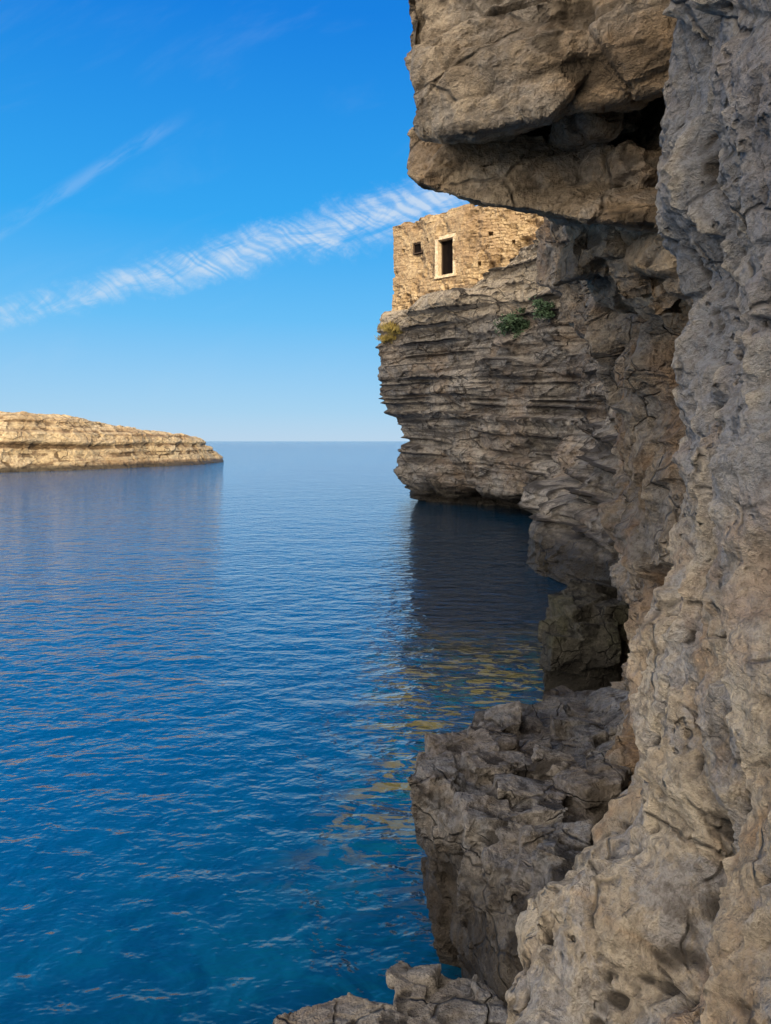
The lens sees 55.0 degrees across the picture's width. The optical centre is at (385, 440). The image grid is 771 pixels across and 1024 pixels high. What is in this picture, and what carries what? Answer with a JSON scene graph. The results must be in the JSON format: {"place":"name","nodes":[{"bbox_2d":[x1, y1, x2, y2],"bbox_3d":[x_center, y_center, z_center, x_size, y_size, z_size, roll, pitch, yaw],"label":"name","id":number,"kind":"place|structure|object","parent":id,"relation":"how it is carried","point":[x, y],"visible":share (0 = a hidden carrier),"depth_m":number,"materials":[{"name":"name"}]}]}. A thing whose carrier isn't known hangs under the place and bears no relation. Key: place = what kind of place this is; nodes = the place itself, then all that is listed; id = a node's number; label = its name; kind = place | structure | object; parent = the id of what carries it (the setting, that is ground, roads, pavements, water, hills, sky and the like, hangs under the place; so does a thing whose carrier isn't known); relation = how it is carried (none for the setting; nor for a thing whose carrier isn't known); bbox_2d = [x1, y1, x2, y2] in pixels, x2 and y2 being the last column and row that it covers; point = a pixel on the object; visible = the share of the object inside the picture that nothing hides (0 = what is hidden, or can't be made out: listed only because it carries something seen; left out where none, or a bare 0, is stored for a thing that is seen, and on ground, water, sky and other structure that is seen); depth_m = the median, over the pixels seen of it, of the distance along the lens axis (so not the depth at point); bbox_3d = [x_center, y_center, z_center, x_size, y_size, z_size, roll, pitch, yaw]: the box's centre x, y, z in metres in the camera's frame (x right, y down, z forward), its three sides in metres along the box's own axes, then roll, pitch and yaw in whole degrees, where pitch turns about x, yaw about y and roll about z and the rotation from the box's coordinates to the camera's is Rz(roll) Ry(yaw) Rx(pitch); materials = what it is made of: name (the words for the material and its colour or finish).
{"place":"outdoors","nodes":[
{"label":"outdoors","id":0,"kind":"place"},
{"bbox_2d":[0,411,223,472],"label":"island","id":1,"kind":"structure","parent":0,"point":[31,442],"depth_m":103.82,"materials":[{"name":"stone"}]},
{"bbox_2d":[0,0,477,440],"label":"sky","id":2,"kind":"structure","parent":0,"point":[201,201],"materials":[{"name":"blue"}]},
{"bbox_2d":[0,441,567,1023],"bbox_3d":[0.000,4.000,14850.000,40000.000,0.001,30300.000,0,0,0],"label":"sea","id":3,"kind":"structure","parent":0,"point":[240,681],"depth_m":11.02,"materials":[{"name":"liquid"}]},
{"bbox_2d":[273,992,410,1023],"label":"boulder","id":4,"kind":"object","parent":3,"relation":"in","point":[349,1008],"visible":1,"depth_m":4.57,"materials":[{"name":"stone"}]},
{"bbox_2d":[386,960,507,1023],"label":"boulder","id":5,"kind":"object","parent":3,"relation":"in","point":[428,994],"visible":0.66,"depth_m":4.63,"materials":[{"name":"stone"}]},
{"bbox_2d":[407,685,631,1003],"bbox_3d":[1.589,3.778,7.013,2.193,2.520,5.340,0,0,30],"label":"ledge","id":6,"kind":"object","parent":3,"relation":"in","point":[509,806],"visible":0.69,"depth_m":5.70,"materials":[{"name":"stone"}]},
{"bbox_2d":[537,578,628,691],"bbox_3d":[3.021,3.393,11.302,1.495,2.501,1.417,0,0,0],"label":"boulder","id":7,"kind":"object","parent":3,"relation":"in","point":[582,634],"visible":0.69,"depth_m":10.86,"materials":[{"name":"stone"}]},
{"bbox_2d":[375,239,619,585],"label":"headland","id":8,"kind":"structure","parent":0,"point":[480,410],"depth_m":39.52,"materials":[{"name":"stone"}]},
{"bbox_2d":[374,332,395,343],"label":"dry grass","id":9,"kind":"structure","parent":8,"relation":"on","point":[387,338],"depth_m":49.43,"materials":[{"name":"yellow plant"}]},
{"bbox_2d":[377,321,403,334],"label":"dry grass","id":10,"kind":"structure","parent":8,"relation":"on","point":[392,329],"depth_m":48.53,"materials":[{"name":"yellow plant"}]},
{"bbox_2d":[392,203,543,310],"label":"stone building","id":11,"kind":"structure","parent":8,"relation":"on","point":[466,245],"depth_m":48.34,"materials":[{"name":"brown stone"}]},
{"bbox_2d":[413,242,422,254],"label":"window","id":12,"kind":"structure","parent":11,"relation":"in","point":[417,249],"depth_m":50.88,"materials":[{"name":"brown wood"}]},
{"bbox_2d":[441,239,452,274],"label":"window","id":13,"kind":"structure","parent":11,"relation":"in","point":[446,246],"depth_m":49.39,"materials":[{"name":"brown wood"}]},
{"bbox_2d":[492,307,529,338],"bbox_3d":[7.252,-6.208,39.324,3.290,2.094,1.343,0,0,0],"label":"shrub","id":14,"kind":"object","parent":8,"relation":"on","point":[516,324],"visible":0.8,"depth_m":39.18,"materials":[{"name":"green plant"}]},
{"bbox_2d":[528,296,555,320],"bbox_3d":[7.976,-6.591,36.991,1.605,1.372,0.916,0,0,0],"label":"shrub","id":15,"kind":"object","parent":8,"relation":"on","point":[543,312],"visible":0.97,"depth_m":36.83,"materials":[{"name":"green plant"}]},
{"bbox_2d":[535,216,693,786],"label":"cliff","id":16,"kind":"structure","parent":0,"point":[632,354],"depth_m":7.26,"materials":[{"name":"brown stone"}]},
{"bbox_2d":[404,0,691,333],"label":"overhang","id":17,"kind":"object","parent":16,"relation":"attached to","point":[553,111],"visible":0.77,"depth_m":5.35,"materials":[{"name":"stone"}]},
{"bbox_2d":[505,0,770,1023],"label":"rock wall","id":18,"kind":"structure","parent":0,"point":[653,906],"depth_m":2.29,"materials":[{"name":"stone"}]}
]}

